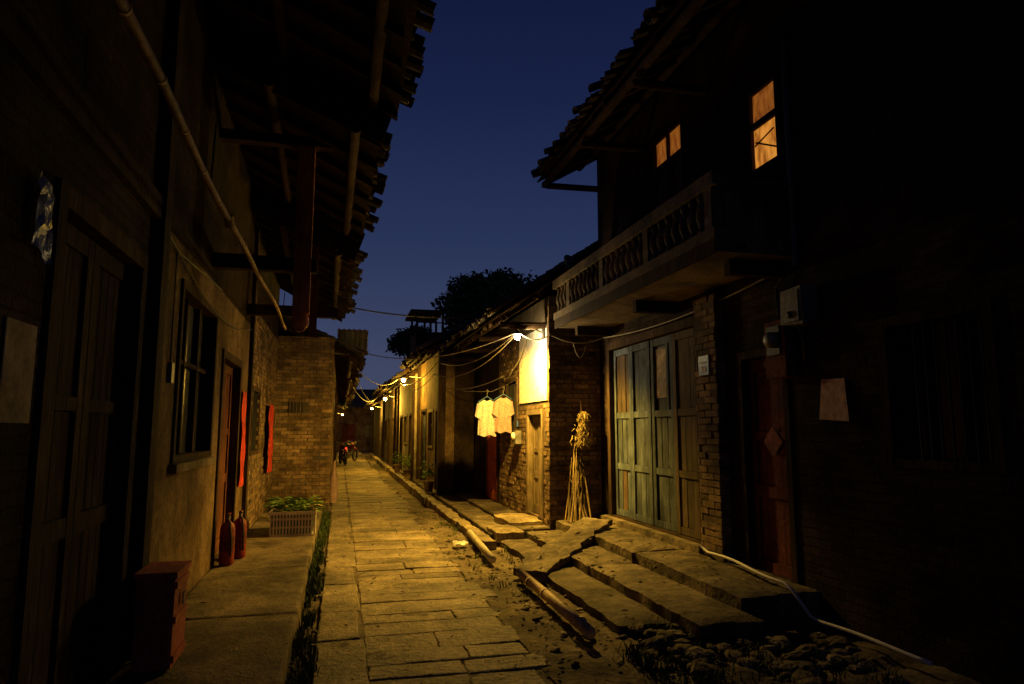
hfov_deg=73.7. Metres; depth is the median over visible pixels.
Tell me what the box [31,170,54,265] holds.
plastic wrapped notice
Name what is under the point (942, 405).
ground window
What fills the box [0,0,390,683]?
walls
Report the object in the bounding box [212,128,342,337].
eave posts and beams
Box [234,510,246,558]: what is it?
fire extinguisher
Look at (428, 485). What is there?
potted plant
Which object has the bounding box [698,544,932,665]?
water hose
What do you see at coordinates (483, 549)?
drain pipe
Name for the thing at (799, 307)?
electrical junction box
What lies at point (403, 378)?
street lamp
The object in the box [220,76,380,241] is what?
roof rafters
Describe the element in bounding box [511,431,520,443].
electricity meter
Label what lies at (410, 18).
roof tiles
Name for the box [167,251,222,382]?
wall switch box
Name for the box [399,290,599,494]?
plaster cottage
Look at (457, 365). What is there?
power cable
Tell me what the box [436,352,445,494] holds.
timber post
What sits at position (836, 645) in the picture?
loose stones
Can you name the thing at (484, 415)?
hanging tshirt
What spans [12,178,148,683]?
wooden door
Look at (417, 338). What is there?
rooftop pavilion
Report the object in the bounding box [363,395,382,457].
brick cottage
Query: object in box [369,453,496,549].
kerb
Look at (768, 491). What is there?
side door
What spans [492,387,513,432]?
hanging t-shirt
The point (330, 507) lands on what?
kerb
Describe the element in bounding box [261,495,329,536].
vegetable crate
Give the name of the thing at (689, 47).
roof rafters
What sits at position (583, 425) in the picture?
dried herb bundle
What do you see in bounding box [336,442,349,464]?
motorcycle
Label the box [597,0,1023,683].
walls
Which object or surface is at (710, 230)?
balcony
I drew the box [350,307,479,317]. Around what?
power cable
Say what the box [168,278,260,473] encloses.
windows
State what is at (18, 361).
wall poster
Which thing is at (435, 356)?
power cable
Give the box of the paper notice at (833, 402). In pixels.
[819,378,848,420]
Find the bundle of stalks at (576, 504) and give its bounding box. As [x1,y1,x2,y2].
[565,448,590,522]
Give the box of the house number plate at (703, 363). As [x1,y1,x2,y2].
[698,355,708,375]
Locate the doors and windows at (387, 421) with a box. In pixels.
[384,417,393,464]
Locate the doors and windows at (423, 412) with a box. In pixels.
[420,408,436,488]
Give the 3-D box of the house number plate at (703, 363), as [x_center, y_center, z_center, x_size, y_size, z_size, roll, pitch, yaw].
[1.986,0.244,7.077,0.011,0.200,0.200,2,-8,-14]
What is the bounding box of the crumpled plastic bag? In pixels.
[452,540,467,544]
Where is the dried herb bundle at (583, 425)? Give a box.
[570,400,595,449]
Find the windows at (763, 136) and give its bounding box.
[653,71,780,209]
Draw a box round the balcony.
[552,170,791,336]
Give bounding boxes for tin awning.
[334,328,367,354]
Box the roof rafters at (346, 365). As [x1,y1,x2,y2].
[278,322,358,379]
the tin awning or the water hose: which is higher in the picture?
the tin awning
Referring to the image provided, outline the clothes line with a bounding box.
[450,378,519,391]
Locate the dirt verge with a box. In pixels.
[407,508,696,683]
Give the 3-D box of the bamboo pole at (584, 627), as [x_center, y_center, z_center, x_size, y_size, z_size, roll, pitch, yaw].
[0.330,2.243,5.991,0.116,0.096,2.171,2,-8,-13]
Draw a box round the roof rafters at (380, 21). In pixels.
[211,0,417,120]
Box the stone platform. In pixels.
[374,454,549,539]
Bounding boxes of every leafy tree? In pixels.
[385,324,432,359]
[430,267,536,331]
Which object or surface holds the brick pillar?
on the stone steps at (698, 601)
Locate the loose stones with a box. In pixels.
[288,501,959,683]
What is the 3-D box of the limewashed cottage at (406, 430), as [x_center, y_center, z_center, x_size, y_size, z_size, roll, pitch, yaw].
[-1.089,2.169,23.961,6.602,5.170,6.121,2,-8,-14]
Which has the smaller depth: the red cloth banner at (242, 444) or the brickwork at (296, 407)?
the red cloth banner at (242, 444)
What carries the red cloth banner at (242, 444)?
attached to the walls at (96, 50)
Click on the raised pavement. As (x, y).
(248, 620)
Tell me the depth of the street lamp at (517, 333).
10.14 m
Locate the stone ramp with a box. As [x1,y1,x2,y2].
[513,517,612,579]
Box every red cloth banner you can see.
[238,391,246,486]
[267,404,273,471]
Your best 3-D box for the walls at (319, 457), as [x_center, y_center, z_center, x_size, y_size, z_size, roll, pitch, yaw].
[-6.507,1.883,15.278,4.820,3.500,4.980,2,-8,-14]
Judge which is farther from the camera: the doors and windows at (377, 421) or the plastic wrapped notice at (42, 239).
the doors and windows at (377, 421)
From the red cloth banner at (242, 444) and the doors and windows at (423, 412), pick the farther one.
the doors and windows at (423, 412)
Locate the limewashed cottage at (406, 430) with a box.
[383,321,508,479]
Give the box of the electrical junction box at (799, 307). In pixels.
[780,285,819,364]
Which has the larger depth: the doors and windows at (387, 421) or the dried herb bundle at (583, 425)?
the doors and windows at (387, 421)
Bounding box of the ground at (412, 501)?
[336,451,688,670]
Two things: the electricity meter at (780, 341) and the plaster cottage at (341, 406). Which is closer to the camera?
the electricity meter at (780, 341)
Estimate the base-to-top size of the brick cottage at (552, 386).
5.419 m
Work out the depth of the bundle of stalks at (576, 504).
9.63 m
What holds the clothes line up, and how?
attached to the brick cottage at (552, 386)
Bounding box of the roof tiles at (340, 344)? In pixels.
[278,317,368,375]
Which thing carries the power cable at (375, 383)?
attached to the roof tiles at (340, 344)
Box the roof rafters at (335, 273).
[251,207,352,321]
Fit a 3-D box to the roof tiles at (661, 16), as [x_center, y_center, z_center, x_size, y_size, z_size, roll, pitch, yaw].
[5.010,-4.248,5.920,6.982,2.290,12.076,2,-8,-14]
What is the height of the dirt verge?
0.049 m
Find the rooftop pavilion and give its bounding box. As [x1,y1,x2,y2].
[405,309,444,352]
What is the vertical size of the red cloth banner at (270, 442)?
1.169 m
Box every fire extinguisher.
[218,513,234,565]
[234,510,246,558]
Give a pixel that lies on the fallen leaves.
(546, 661)
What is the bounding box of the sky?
[279,0,655,388]
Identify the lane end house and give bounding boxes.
[336,389,374,450]
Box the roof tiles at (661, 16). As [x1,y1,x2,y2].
[531,0,737,182]
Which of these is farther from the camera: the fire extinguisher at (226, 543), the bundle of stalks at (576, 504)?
the bundle of stalks at (576, 504)
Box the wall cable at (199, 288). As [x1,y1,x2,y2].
[171,237,251,329]
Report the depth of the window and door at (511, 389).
13.43 m
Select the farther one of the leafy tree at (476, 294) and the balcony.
the leafy tree at (476, 294)
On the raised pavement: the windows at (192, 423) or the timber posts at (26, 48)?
the timber posts at (26, 48)
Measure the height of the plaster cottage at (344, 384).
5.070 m
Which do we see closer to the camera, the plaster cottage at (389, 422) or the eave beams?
the eave beams
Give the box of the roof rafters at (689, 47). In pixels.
[542,0,744,187]
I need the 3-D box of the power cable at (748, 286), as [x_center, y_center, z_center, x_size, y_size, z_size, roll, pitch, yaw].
[1.670,-0.297,8.356,1.065,0.210,4.691,4,-8,-29]
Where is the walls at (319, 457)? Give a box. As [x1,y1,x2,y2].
[271,336,333,512]
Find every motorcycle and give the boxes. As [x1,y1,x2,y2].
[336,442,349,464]
[342,441,357,460]
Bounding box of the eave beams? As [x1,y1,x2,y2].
[542,0,810,192]
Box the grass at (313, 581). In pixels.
[285,510,332,683]
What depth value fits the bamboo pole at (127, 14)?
3.29 m
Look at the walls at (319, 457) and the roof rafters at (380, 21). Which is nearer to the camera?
the roof rafters at (380, 21)
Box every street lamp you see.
[399,375,423,381]
[512,328,544,339]
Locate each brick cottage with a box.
[336,389,354,445]
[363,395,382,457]
[438,240,601,529]
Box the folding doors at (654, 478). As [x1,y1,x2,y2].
[600,316,702,553]
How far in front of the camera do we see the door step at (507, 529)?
9.91 m
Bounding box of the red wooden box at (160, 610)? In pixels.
[130,560,191,672]
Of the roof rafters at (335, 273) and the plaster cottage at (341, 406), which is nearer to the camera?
the roof rafters at (335, 273)
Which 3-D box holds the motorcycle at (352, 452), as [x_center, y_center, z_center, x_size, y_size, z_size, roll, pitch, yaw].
[-8.146,5.539,34.628,0.653,1.034,1.827,0,-7,-1]
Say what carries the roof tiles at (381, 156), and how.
on the roof rafters at (270, 106)
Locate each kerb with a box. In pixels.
[328,454,337,512]
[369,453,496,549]
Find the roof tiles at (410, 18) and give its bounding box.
[210,0,436,109]
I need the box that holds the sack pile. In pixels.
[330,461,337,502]
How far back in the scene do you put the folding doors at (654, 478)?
8.45 m
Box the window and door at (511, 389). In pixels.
[486,377,517,501]
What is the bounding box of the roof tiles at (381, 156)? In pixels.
[210,25,392,235]
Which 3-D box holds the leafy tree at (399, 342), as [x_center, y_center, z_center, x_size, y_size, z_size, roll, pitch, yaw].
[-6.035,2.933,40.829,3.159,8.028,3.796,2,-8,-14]
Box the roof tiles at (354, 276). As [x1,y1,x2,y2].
[251,188,367,318]
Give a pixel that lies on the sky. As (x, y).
(500, 81)
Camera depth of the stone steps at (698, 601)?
5.96 m
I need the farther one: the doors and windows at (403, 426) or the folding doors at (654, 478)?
the doors and windows at (403, 426)
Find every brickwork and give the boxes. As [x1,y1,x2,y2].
[246,316,277,529]
[272,336,335,505]
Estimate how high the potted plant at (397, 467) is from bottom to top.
0.722 m
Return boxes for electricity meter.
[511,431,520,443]
[763,266,798,378]
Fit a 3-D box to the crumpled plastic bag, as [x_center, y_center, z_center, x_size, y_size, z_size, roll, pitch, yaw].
[-0.692,2.691,9.150,0.192,0.056,0.222,2,-8,-14]
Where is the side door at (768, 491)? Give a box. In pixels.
[736,348,799,584]
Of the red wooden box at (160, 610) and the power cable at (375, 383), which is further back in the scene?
the power cable at (375, 383)
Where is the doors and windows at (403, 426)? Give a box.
[399,413,411,470]
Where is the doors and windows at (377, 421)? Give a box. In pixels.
[376,421,381,457]
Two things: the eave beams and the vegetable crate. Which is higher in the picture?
the eave beams
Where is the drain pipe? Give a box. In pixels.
[466,530,495,562]
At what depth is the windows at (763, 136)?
6.59 m
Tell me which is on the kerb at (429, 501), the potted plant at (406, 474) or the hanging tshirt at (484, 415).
the potted plant at (406, 474)
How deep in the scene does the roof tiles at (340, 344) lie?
13.99 m
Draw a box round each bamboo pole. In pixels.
[112,0,286,329]
[516,568,595,638]
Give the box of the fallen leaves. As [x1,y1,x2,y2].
[201,501,768,678]
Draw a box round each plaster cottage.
[333,371,362,461]
[336,402,348,449]
[372,381,396,468]
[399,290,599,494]
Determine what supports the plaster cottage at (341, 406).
on the ground at (412, 501)
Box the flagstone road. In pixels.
[312,450,550,683]
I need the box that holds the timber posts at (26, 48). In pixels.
[0,0,259,659]
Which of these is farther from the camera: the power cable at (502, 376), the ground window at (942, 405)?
the power cable at (502, 376)
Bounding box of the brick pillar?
[693,293,732,561]
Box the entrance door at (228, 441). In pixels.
[211,349,242,566]
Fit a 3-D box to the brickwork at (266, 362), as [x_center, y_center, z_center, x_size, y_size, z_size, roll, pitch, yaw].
[-4.129,1.295,11.296,0.054,3.148,3.945,2,-8,-14]
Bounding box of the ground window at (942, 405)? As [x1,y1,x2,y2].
[876,296,1008,473]
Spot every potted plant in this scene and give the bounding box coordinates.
[389,451,402,471]
[400,453,410,478]
[417,461,435,491]
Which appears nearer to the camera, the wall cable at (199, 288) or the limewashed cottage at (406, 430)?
the wall cable at (199, 288)
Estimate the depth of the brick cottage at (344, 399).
29.25 m
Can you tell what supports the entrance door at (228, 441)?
attached to the walls at (96, 50)
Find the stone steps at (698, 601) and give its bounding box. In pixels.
[500,520,820,645]
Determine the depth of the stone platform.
12.45 m
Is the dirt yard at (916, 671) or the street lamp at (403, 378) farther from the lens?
the street lamp at (403, 378)
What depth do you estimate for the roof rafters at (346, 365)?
14.90 m
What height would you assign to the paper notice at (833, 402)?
0.340 m
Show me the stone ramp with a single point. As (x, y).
(574, 538)
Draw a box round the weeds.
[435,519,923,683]
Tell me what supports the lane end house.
on the ground at (412, 501)
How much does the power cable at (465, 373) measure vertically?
0.453 m
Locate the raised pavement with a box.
[105,504,322,683]
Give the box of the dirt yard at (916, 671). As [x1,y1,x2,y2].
[641,625,981,683]
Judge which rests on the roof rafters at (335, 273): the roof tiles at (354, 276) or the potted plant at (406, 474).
the roof tiles at (354, 276)
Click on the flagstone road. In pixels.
(424, 652)
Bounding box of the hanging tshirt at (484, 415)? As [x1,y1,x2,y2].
[475,390,495,436]
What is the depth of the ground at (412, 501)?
19.86 m
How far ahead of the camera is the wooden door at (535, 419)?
10.82 m
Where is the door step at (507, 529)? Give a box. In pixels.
[487,513,542,542]
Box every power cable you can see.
[345,334,511,358]
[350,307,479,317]
[358,369,398,385]
[383,335,513,396]
[400,335,514,390]
[447,334,527,388]
[521,278,765,343]
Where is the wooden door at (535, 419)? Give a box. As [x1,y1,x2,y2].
[526,408,544,518]

